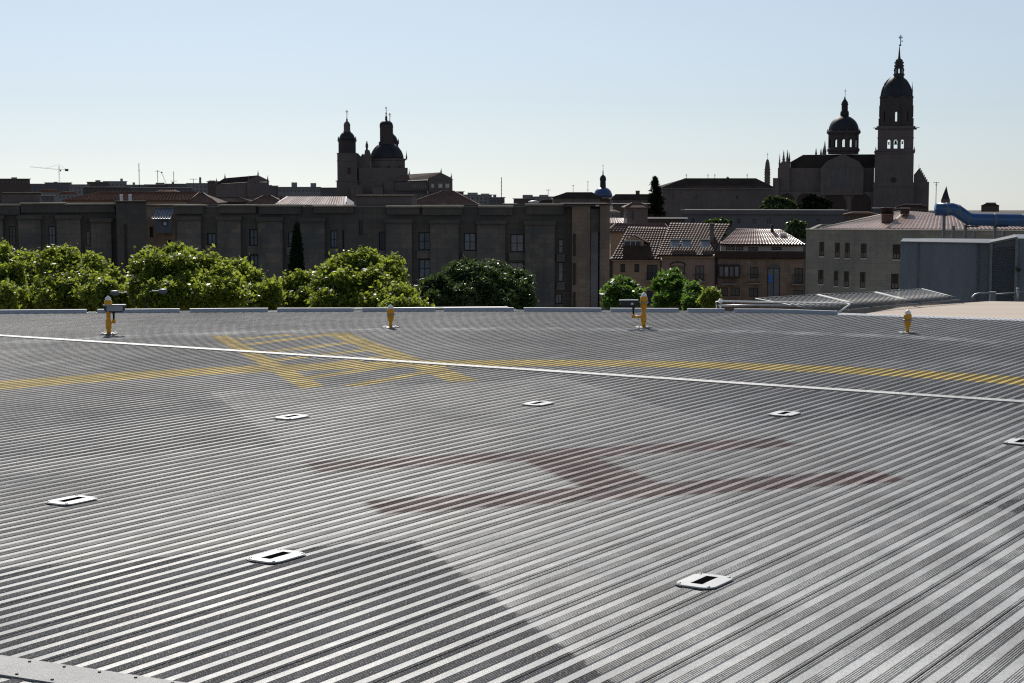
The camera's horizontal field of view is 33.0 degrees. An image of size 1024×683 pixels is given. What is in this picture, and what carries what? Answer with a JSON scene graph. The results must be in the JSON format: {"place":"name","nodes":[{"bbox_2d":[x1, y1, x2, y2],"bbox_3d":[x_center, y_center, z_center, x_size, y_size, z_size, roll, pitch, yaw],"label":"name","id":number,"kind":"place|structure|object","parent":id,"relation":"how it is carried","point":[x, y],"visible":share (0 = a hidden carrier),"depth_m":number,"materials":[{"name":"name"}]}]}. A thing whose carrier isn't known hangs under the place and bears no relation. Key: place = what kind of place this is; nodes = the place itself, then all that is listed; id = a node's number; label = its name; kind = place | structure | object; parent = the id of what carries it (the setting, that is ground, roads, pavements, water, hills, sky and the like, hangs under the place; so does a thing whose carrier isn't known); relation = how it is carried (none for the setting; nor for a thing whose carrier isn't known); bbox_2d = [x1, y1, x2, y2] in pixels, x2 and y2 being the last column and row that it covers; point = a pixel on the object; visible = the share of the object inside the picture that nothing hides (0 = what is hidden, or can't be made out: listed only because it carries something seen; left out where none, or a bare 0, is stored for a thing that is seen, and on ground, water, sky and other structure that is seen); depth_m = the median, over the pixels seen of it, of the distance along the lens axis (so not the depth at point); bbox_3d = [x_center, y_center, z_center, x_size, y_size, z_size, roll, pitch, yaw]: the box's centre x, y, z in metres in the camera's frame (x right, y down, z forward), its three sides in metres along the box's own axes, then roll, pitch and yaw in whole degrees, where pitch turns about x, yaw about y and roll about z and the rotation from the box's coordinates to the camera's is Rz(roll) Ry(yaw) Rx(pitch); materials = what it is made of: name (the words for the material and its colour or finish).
{"place":"outdoors","nodes":[
{"label":"outdoors","id":0,"kind":"place"},
{"bbox_2d":[0,177,29,203],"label":"city block","id":1,"kind":"structure","parent":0,"point":[13,184],"depth_m":897.62,"materials":[{"name":"grey concrete"}]},
{"bbox_2d":[58,192,77,201],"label":"city block","id":2,"kind":"structure","parent":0,"point":[63,195],"depth_m":597.54,"materials":[{"name":"grey concrete"}]},
{"bbox_2d":[0,192,146,308],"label":"stone building","id":3,"kind":"structure","parent":0,"point":[116,232],"depth_m":159.47,"materials":[{"name":"stone"}]},
{"bbox_2d":[9,226,15,245],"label":"window","id":4,"kind":"structure","parent":3,"relation":"in","point":[12,229],"depth_m":159.06,"materials":[{"name":"glass"}]},
{"bbox_2d":[48,226,55,244],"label":"window","id":5,"kind":"structure","parent":3,"relation":"in","point":[52,234],"depth_m":159.96,"materials":[{"name":"glass"}]},
{"bbox_2d":[83,187,130,194],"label":"city block","id":6,"kind":"structure","parent":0,"point":[88,190],"depth_m":756.81,"materials":[{"name":"grey concrete"}]},
{"bbox_2d":[62,192,197,204],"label":"tiled house","id":7,"kind":"structure","parent":0,"point":[151,198],"depth_m":259.57,"materials":[{"name":"paint"}]},
{"bbox_2d":[146,204,174,250],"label":"pink house","id":8,"kind":"structure","parent":0,"point":[160,225],"depth_m":184.52,"materials":[{"name":"paint"}]},
{"bbox_2d":[130,187,192,191],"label":"city block","id":9,"kind":"structure","parent":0,"point":[154,189],"depth_m":736.60,"materials":[{"name":"grey concrete"}]},
{"bbox_2d":[186,177,207,194],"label":"city block","id":10,"kind":"structure","parent":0,"point":[200,187],"depth_m":946.28,"materials":[{"name":"grey concrete"}]},
{"bbox_2d":[206,180,218,196],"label":"city block","id":11,"kind":"structure","parent":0,"point":[211,184],"depth_m":896.27,"materials":[{"name":"grey concrete"}]},
{"bbox_2d":[215,197,251,203],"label":"tiled house","id":12,"kind":"structure","parent":0,"point":[234,200],"depth_m":259.59,"materials":[{"name":"tile"}]},
{"bbox_2d":[216,173,269,199],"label":"gabled church","id":13,"kind":"structure","parent":0,"point":[253,187],"depth_m":418.96,"materials":[{"name":"stone"}]},
{"bbox_2d":[246,195,283,203],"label":"tiled house","id":14,"kind":"structure","parent":0,"point":[266,199],"depth_m":240.23,"materials":[{"name":"tile"}]},
{"bbox_2d":[278,182,319,197],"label":"city block","id":15,"kind":"structure","parent":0,"point":[295,190],"depth_m":896.79,"materials":[{"name":"grey concrete"}]},
{"bbox_2d":[275,196,353,203],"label":"tiled house","id":16,"kind":"structure","parent":0,"point":[316,200],"depth_m":217.81,"materials":[{"name":"tile"}]},
{"bbox_2d":[320,187,336,195],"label":"city block","id":17,"kind":"structure","parent":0,"point":[328,191],"depth_m":916.46,"materials":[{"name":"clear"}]},
{"bbox_2d":[172,195,610,311],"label":"stone building","id":18,"kind":"structure","parent":0,"point":[561,251],"depth_m":159.44,"materials":[{"name":"stone"}]},
{"bbox_2d":[249,229,257,245],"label":"window","id":19,"kind":"structure","parent":18,"relation":"in","point":[253,232],"depth_m":160.04,"materials":[{"name":"glass"}]},
{"bbox_2d":[419,232,429,249],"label":"window","id":20,"kind":"structure","parent":18,"relation":"in","point":[424,237],"depth_m":160.08,"materials":[{"name":"glass"}]},
{"bbox_2d":[419,259,429,277],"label":"window","id":21,"kind":"structure","parent":18,"relation":"in","point":[424,264],"depth_m":160.31,"materials":[{"name":"glass"}]},
{"bbox_2d":[464,233,475,250],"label":"window","id":22,"kind":"structure","parent":18,"relation":"in","point":[469,238],"depth_m":160.08,"materials":[{"name":"glass"}]},
{"bbox_2d":[510,234,523,251],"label":"window","id":23,"kind":"structure","parent":18,"relation":"in","point":[516,240],"depth_m":160.11,"materials":[{"name":"glass"}]},
{"bbox_2d":[336,107,452,201],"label":"domed church","id":24,"kind":"structure","parent":0,"point":[380,169],"depth_m":639.46,"materials":[{"name":"stone"}]},
{"bbox_2d":[417,191,478,203],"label":"tiled house","id":25,"kind":"structure","parent":0,"point":[447,197],"depth_m":250.55,"materials":[{"name":"tile"}]},
{"bbox_2d":[461,193,492,203],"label":"city block","id":26,"kind":"structure","parent":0,"point":[480,198],"depth_m":847.19,"materials":[{"name":"grey concrete"}]},
{"bbox_2d":[0,0,1023,209],"label":"sky","id":27,"kind":"structure","parent":0,"point":[538,96],"materials":[{"name":"blue"}]},
{"bbox_2d":[551,192,601,203],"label":"tiled house","id":28,"kind":"structure","parent":0,"point":[579,197],"depth_m":399.11,"materials":[{"name":"tile"}]},
{"bbox_2d":[621,202,650,222],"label":"tiled house","id":29,"kind":"structure","parent":0,"point":[635,212],"depth_m":269.74,"materials":[{"name":"stone"}]},
{"bbox_2d":[608,191,665,217],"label":"tiled house","id":30,"kind":"structure","parent":0,"point":[627,198],"depth_m":419.07,"materials":[{"name":"stone"}]},
{"bbox_2d":[610,223,667,256],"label":"tiled house","id":31,"kind":"structure","parent":0,"point":[617,231],"depth_m":255.23,"materials":[{"name":"paint"}]},
{"bbox_2d":[610,226,668,307],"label":"dormer house","id":32,"kind":"structure","parent":0,"point":[636,256],"depth_m":236.16,"materials":[{"name":"paint"}]},
{"bbox_2d":[715,225,805,311],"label":"terrace house","id":33,"kind":"structure","parent":0,"point":[752,264],"depth_m":234.44,"materials":[{"name":"stone"}]},
{"bbox_2d":[767,268,779,300],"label":"door","id":34,"kind":"structure","parent":33,"relation":"in","point":[773,289],"depth_m":234.39,"materials":[{"name":"grey glass"}]},
{"bbox_2d":[805,207,1023,313],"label":"beige building","id":35,"kind":"structure","parent":0,"point":[860,255],"depth_m":151.16,"materials":[{"name":"paint"}]},
{"bbox_2d":[929,210,1023,211],"bbox_3d":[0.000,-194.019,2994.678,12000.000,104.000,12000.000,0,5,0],"label":"ground","id":36,"kind":"structure","parent":0,"point":[999,210],"depth_m":8293.83,"materials":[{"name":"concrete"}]},
{"bbox_2d":[0,237,34,309],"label":"plane tree","id":37,"kind":"object","parent":36,"relation":"on","point":[13,280],"visible":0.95,"depth_m":70.24,"materials":[{"name":"green plant"}]},
{"bbox_2d":[14,247,41,309],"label":"plane tree","id":38,"kind":"object","parent":36,"relation":"on","point":[28,267],"visible":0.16,"depth_m":74.41,"materials":[{"name":"green plant"}]},
{"bbox_2d":[44,182,71,191],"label":"city block","id":39,"kind":"structure","parent":36,"relation":"on","point":[62,186],"depth_m":1145.33,"materials":[{"name":"grey concrete"}]},
{"bbox_2d":[22,242,95,311],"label":"plane tree","id":40,"kind":"object","parent":36,"relation":"on","point":[57,267],"visible":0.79,"depth_m":67.95,"materials":[{"name":"green plant"}]},
{"bbox_2d":[68,184,90,195],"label":"city block","id":41,"kind":"structure","parent":36,"relation":"on","point":[77,188],"depth_m":995.88,"materials":[{"name":"grey concrete"}]},
{"bbox_2d":[65,250,135,311],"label":"plane tree","id":42,"kind":"object","parent":36,"relation":"on","point":[97,280],"visible":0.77,"depth_m":65.74,"materials":[{"name":"green plant"}]},
{"bbox_2d":[121,240,253,311],"bbox_3d":[-12.099,7.071,65.420,5.024,21.689,4.300,0,5,0],"label":"plane tree","id":43,"kind":"object","parent":36,"relation":"on","point":[187,278],"visible":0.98,"depth_m":63.97,"materials":[{"name":"green plant"}]},
{"bbox_2d":[187,192,227,203],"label":"tiled house","id":44,"kind":"structure","parent":36,"relation":"on","point":[200,198],"depth_m":249.99,"materials":[{"name":"tile"}]},
{"bbox_2d":[225,254,284,309],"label":"plane tree","id":45,"kind":"object","parent":36,"relation":"on","point":[254,276],"visible":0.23,"depth_m":67.34,"materials":[{"name":"green plant"}]},
{"bbox_2d":[247,268,315,310],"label":"plane tree","id":46,"kind":"object","parent":36,"relation":"on","point":[293,286],"visible":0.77,"depth_m":67.08,"materials":[{"name":"green plant"}]},
{"bbox_2d":[286,222,305,275],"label":"cypress","id":47,"kind":"object","parent":36,"relation":"on","point":[296,254],"visible":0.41,"depth_m":139.24,"materials":[{"name":"green plant"}]},
{"bbox_2d":[302,245,388,309],"bbox_3d":[-6.018,7.047,66.425,3.685,21.541,4.919,0,5,0],"label":"plane tree","id":48,"kind":"object","parent":36,"relation":"on","point":[346,279],"visible":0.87,"depth_m":64.86,"materials":[{"name":"green plant"}]},
{"bbox_2d":[371,251,423,307],"bbox_3d":[-4.482,7.240,65.619,2.059,21.313,5.722,-1,5,-15],"label":"plane tree","id":49,"kind":"object","parent":36,"relation":"on","point":[394,277],"visible":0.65,"depth_m":64.09,"materials":[{"name":"green plant"}]},
{"bbox_2d":[377,293,434,307],"bbox_3d":[-3.850,8.114,63.438,2.227,19.953,3.793,0,5,0],"label":"plane tree","id":50,"kind":"object","parent":36,"relation":"on","point":[400,301],"visible":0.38,"depth_m":61.20,"materials":[{"name":"green plant"}]},
{"bbox_2d":[414,255,539,310],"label":"umbrella pine","id":51,"kind":"object","parent":36,"relation":"on","point":[460,283],"visible":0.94,"depth_m":75.44,"materials":[{"name":"green plant"}]},
{"bbox_2d":[513,195,534,203],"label":"city block","id":52,"kind":"structure","parent":36,"relation":"on","point":[525,199],"depth_m":797.40,"materials":[{"name":"grey concrete"}]},
{"bbox_2d":[594,165,611,197],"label":"blue dome church","id":53,"kind":"structure","parent":36,"relation":"on","point":[602,191],"depth_m":516.56,"materials":[{"name":"tile"}]},
{"bbox_2d":[599,273,645,309],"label":"leafy tree","id":54,"kind":"object","parent":36,"relation":"on","point":[616,289],"visible":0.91,"depth_m":106.16,"materials":[{"name":"green plant"}]},
{"bbox_2d":[611,203,649,217],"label":"city block","id":55,"kind":"structure","parent":36,"relation":"on","point":[617,206],"depth_m":379.07,"materials":[{"name":"grey brick"}]},
{"bbox_2d":[646,176,667,217],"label":"fir tree","id":56,"kind":"object","parent":36,"relation":"on","point":[655,199],"visible":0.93,"depth_m":397.93,"materials":[{"name":"green plant"}]},
{"bbox_2d":[648,218,687,226],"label":"city block","id":57,"kind":"structure","parent":36,"relation":"on","point":[667,221],"depth_m":299.21,"materials":[{"name":"grey brick"}]},
{"bbox_2d":[645,266,692,310],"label":"leafy tree","id":58,"kind":"object","parent":36,"relation":"on","point":[667,285],"visible":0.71,"depth_m":104.62,"materials":[{"name":"green plant"}]},
{"bbox_2d":[680,279,705,310],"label":"leafy tree","id":59,"kind":"object","parent":36,"relation":"on","point":[692,292],"visible":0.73,"depth_m":102.31,"materials":[{"name":"green plant"}]},
{"bbox_2d":[657,223,729,310],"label":"skylight house","id":60,"kind":"structure","parent":36,"relation":"on","point":[688,249],"depth_m":235.61,"materials":[{"name":"brown tile"}]},
{"bbox_2d":[695,285,723,307],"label":"leafy tree","id":61,"kind":"object","parent":36,"relation":"on","point":[709,296],"visible":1,"depth_m":99.88,"materials":[{"name":"green plant"}]},
{"bbox_2d":[659,174,774,217],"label":"convent","id":62,"kind":"structure","parent":36,"relation":"on","point":[715,193],"depth_m":478.85,"materials":[{"name":"stone"}]},
{"bbox_2d":[702,217,732,253],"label":"leafy tree","id":63,"kind":"object","parent":36,"relation":"on","point":[721,220],"visible":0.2,"depth_m":273.85,"materials":[{"name":"green plant"}]},
{"bbox_2d":[681,209,847,309],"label":"grey wing","id":64,"kind":"structure","parent":36,"relation":"on","point":[759,218],"depth_m":329.32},
{"bbox_2d":[759,195,799,208],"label":"leafy tree","id":65,"kind":"object","parent":36,"relation":"on","point":[776,202],"visible":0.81,"depth_m":437.69,"materials":[{"name":"green plant"}]},
{"bbox_2d":[781,219,806,241],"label":"leafy tree","id":66,"kind":"object","parent":36,"relation":"on","point":[795,228],"visible":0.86,"depth_m":260.79,"materials":[{"name":"green plant"}]},
{"bbox_2d":[797,193,832,208],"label":"leafy tree","id":67,"kind":"object","parent":36,"relation":"on","point":[812,201],"visible":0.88,"depth_m":437.55,"materials":[{"name":"green plant"}]},
{"bbox_2d":[773,35,928,212],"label":"cathedral","id":68,"kind":"structure","parent":36,"relation":"on","point":[848,179],"depth_m":701.53,"materials":[{"name":"stone"}]},
{"bbox_2d":[831,168,848,186],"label":"tall window","id":69,"kind":"structure","parent":68,"relation":"in","point":[833,171],"depth_m":702.50,"materials":[{"name":"grey glass"}]},
{"bbox_2d":[843,212,877,221],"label":"city block","id":70,"kind":"structure","parent":36,"relation":"on","point":[849,216],"depth_m":269.40,"materials":[{"name":"brown brick"}]},
{"bbox_2d":[896,204,928,211],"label":"city block","id":71,"kind":"structure","parent":36,"relation":"on","point":[918,207],"depth_m":328.73,"materials":[{"name":"brown brick"}]},
{"bbox_2d":[866,301,1023,318],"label":"roof","id":72,"kind":"structure","parent":36,"relation":"on","point":[999,309],"depth_m":25.01,"materials":[{"name":"beige paint"}]},
{"bbox_2d":[894,234,1023,307],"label":"plant room","id":73,"kind":"object","parent":72,"relation":"on","point":[966,270],"visible":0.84,"depth_m":51.92,"materials":[{"name":"grey paint"}]},
{"bbox_2d":[934,203,1023,238],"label":"blue duct","id":74,"kind":"object","parent":36,"relation":"on","point":[964,215],"visible":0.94,"depth_m":74.61,"materials":[{"name":"metal"}]},
{"bbox_2d":[981,202,999,211],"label":"city block","id":75,"kind":"structure","parent":36,"relation":"on","point":[990,207],"depth_m":797.63,"materials":[{"name":"brown brick"}]},
{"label":"deck underside","id":76,"kind":"structure","parent":0,"visible":0},
{"bbox_2d":[0,311,1023,682],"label":"helipad deck","id":77,"kind":"structure","parent":76,"relation":"on","point":[438,523],"depth_m":9.71,"materials":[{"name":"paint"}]},
{"bbox_2d":[0,309,86,313],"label":"edge channel","id":78,"kind":"object","parent":77,"relation":"attached to","point":[48,311],"visible":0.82,"depth_m":23.74,"materials":[{"name":"white paint"}]},
{"bbox_2d":[45,495,97,506],"bbox_3d":[-2.445,0.896,9.604,0.196,0.042,0.268,3,6,32],"label":"flush light","id":79,"kind":"object","parent":77,"relation":"on","point":[68,501],"visible":0.99,"depth_m":9.56,"materials":[{"name":"white metal"}]},
{"bbox_2d":[0,655,185,682],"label":"cover strip","id":80,"kind":"object","parent":77,"relation":"on","point":[30,670],"visible":1,"depth_m":6.18,"materials":[{"name":"metal"}]},
{"bbox_2d":[99,296,125,334],"bbox_3d":[-4.718,-0.315,20.428,0.320,0.453,0.220,0,5,0],"label":"perimeter light","id":81,"kind":"object","parent":77,"relation":"on","point":[109,307],"visible":1,"depth_m":20.40,"materials":[{"name":"metal"}]},
{"bbox_2d":[97,308,179,312],"bbox_3d":[-5.159,-0.400,23.903,1.121,0.102,0.068,-1,5,-6],"label":"edge channel","id":82,"kind":"object","parent":77,"relation":"attached to","point":[172,310],"visible":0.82,"depth_m":23.88,"materials":[{"name":"white paint"}]},
{"bbox_2d":[190,308,267,312],"bbox_3d":[-3.932,-0.411,24.030,1.076,0.102,0.077,0,5,-5],"label":"edge channel","id":83,"kind":"object","parent":77,"relation":"attached to","point":[228,309],"visible":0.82,"depth_m":24.00,"materials":[{"name":"white paint"}]},
{"bbox_2d":[247,549,305,564],"bbox_3d":[-1.109,1.027,8.152,0.196,0.042,0.268,3,6,32],"label":"flush light","id":84,"kind":"object","parent":77,"relation":"on","point":[276,557],"visible":0.99,"depth_m":8.12,"materials":[{"name":"white plastic"}]},
{"bbox_2d":[273,414,309,420],"bbox_3d":[-1.668,0.583,13.070,0.196,0.042,0.268,3,6,32],"label":"flush light","id":85,"kind":"object","parent":77,"relation":"on","point":[287,417],"visible":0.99,"depth_m":13.03,"materials":[{"name":"white plastic"}]},
{"bbox_2d":[277,308,353,311],"bbox_3d":[-2.740,-0.417,24.097,1.058,0.102,0.068,0,5,-2],"label":"edge channel","id":86,"kind":"object","parent":77,"relation":"attached to","point":[315,309],"visible":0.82,"depth_m":24.07,"materials":[{"name":"white paint"}]},
{"bbox_2d":[382,304,398,327],"bbox_3d":[-1.500,-0.316,21.357,0.220,0.288,0.220,0,5,0],"label":"perimeter light","id":87,"kind":"object","parent":77,"relation":"on","point":[390,314],"visible":1,"depth_m":21.32,"materials":[{"name":"metal"}]},
{"bbox_2d":[362,307,434,311],"bbox_3d":[-1.583,-0.421,24.136,1.014,0.102,0.068,0,5,-2],"label":"edge channel","id":88,"kind":"object","parent":77,"relation":"attached to","point":[427,309],"visible":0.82,"depth_m":24.11,"materials":[{"name":"white paint"}]},
{"bbox_2d":[444,307,513,311],"bbox_3d":[-0.466,-0.424,24.173,0.979,0.102,0.068,0,5,-2],"label":"edge channel","id":89,"kind":"object","parent":77,"relation":"attached to","point":[462,309],"visible":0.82,"depth_m":24.14,"materials":[{"name":"white paint"}]},
{"bbox_2d":[0,334,1023,402],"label":"cover strip","id":90,"kind":"object","parent":77,"relation":"on","point":[664,378],"visible":1,"depth_m":16.26,"materials":[{"name":"metal"}]},
{"bbox_2d":[521,400,553,406],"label":"flush light","id":91,"kind":"object","parent":77,"relation":"on","point":[539,403],"visible":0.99,"depth_m":13.82,"materials":[{"name":"white plastic"}]},
{"bbox_2d":[524,307,600,311],"bbox_3d":[0.704,-0.420,24.132,1.091,0.102,0.068,0,5,5],"label":"edge channel","id":92,"kind":"object","parent":77,"relation":"attached to","point":[540,309],"visible":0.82,"depth_m":24.10,"materials":[{"name":"white paint"}]},
{"bbox_2d":[619,292,651,327],"bbox_3d":[1.530,-0.390,21.350,0.414,0.438,0.220,0,5,0],"label":"perimeter light","id":93,"kind":"object","parent":77,"relation":"on","point":[633,304],"visible":1,"depth_m":21.31,"materials":[{"name":"metal"}]},
{"bbox_2d":[610,308,678,311],"bbox_3d":[1.838,-0.412,24.040,0.950,0.102,0.068,0,5,5],"label":"edge channel","id":94,"kind":"object","parent":77,"relation":"attached to","point":[647,309],"visible":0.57,"depth_m":24.00,"materials":[{"name":"white paint"}]},
{"bbox_2d":[675,573,732,590],"bbox_3d":[0.850,1.073,7.640,0.196,0.042,0.268,3,6,32],"label":"flush light","id":95,"kind":"object","parent":77,"relation":"on","point":[703,581],"visible":0.99,"depth_m":7.61,"materials":[{"name":"white plastic"}]},
{"bbox_2d":[687,308,724,312],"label":"edge channel","id":96,"kind":"object","parent":77,"relation":"attached to","point":[710,310],"visible":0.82,"depth_m":23.95,"materials":[{"name":"white paint"}]},
{"bbox_2d":[715,300,850,312],"bbox_3d":[3.852,-0.482,23.946,1.961,0.163,0.653,-1,5,-12],"label":"white rail","id":97,"kind":"object","parent":77,"relation":"on","point":[847,304],"visible":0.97,"depth_m":24.21,"materials":[{"name":"metal"}]},
{"bbox_2d":[768,410,800,416],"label":"flush light","id":98,"kind":"object","parent":77,"relation":"on","point":[781,413],"visible":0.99,"depth_m":13.21,"materials":[{"name":"white plastic"}]},
{"bbox_2d":[734,309,837,314],"bbox_3d":[3.768,-0.389,23.788,1.435,0.102,0.201,2,5,18],"label":"edge channel","id":99,"kind":"object","parent":77,"relation":"attached to","point":[824,312],"visible":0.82,"depth_m":23.80,"materials":[{"name":"white paint"}]},
{"bbox_2d":[755,294,872,311],"bbox_3d":[4.507,-0.561,25.110,1.540,0.129,2.059,-3,6,-29],"label":"safety net panel","id":100,"kind":"object","parent":77,"relation":"attached to","point":[794,297],"visible":0.77,"depth_m":25.19,"materials":[{"name":"metal"}]},
{"bbox_2d":[718,304,840,307],"bbox_3d":[3.778,-0.498,24.408,1.790,0.069,0.037,-1,5,-10],"label":"rail","id":101,"kind":"object","parent":100,"relation":"attached to","point":[777,305],"visible":1,"depth_m":24.39,"materials":[{"name":"metal"}]},
{"bbox_2d":[817,292,921,308],"bbox_3d":[5.348,-0.637,26.036,1.310,0.117,2.472,-1,5,-10],"label":"safety net panel","id":102,"kind":"object","parent":77,"relation":"attached to","point":[852,294],"visible":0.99,"depth_m":25.99,"materials":[{"name":"metal"}]},
{"bbox_2d":[898,310,916,332],"bbox_3d":[4.717,-0.244,20.614,0.220,0.278,0.220,0,5,0],"label":"perimeter light","id":103,"kind":"object","parent":77,"relation":"on","point":[907,319],"visible":1,"depth_m":20.58,"materials":[{"name":"metal"}]},
{"bbox_2d":[874,288,963,303],"bbox_3d":[6.319,-0.713,26.992,1.128,0.092,2.634,-1,5,-6],"label":"safety net panel","id":104,"kind":"object","parent":77,"relation":"attached to","point":[903,291],"visible":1,"depth_m":26.99,"materials":[{"name":"metal"}]},
{"bbox_2d":[838,313,1023,320],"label":"rim trim","id":105,"kind":"structure","parent":77,"relation":"attached to","point":[943,317],"depth_m":23.00,"materials":[{"name":"white paint"}]},
{"bbox_2d":[1004,438,1023,445],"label":"flush light","id":106,"kind":"object","parent":77,"relation":"on","point":[1017,441],"visible":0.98,"depth_m":11.75,"materials":[{"name":"white plastic"}]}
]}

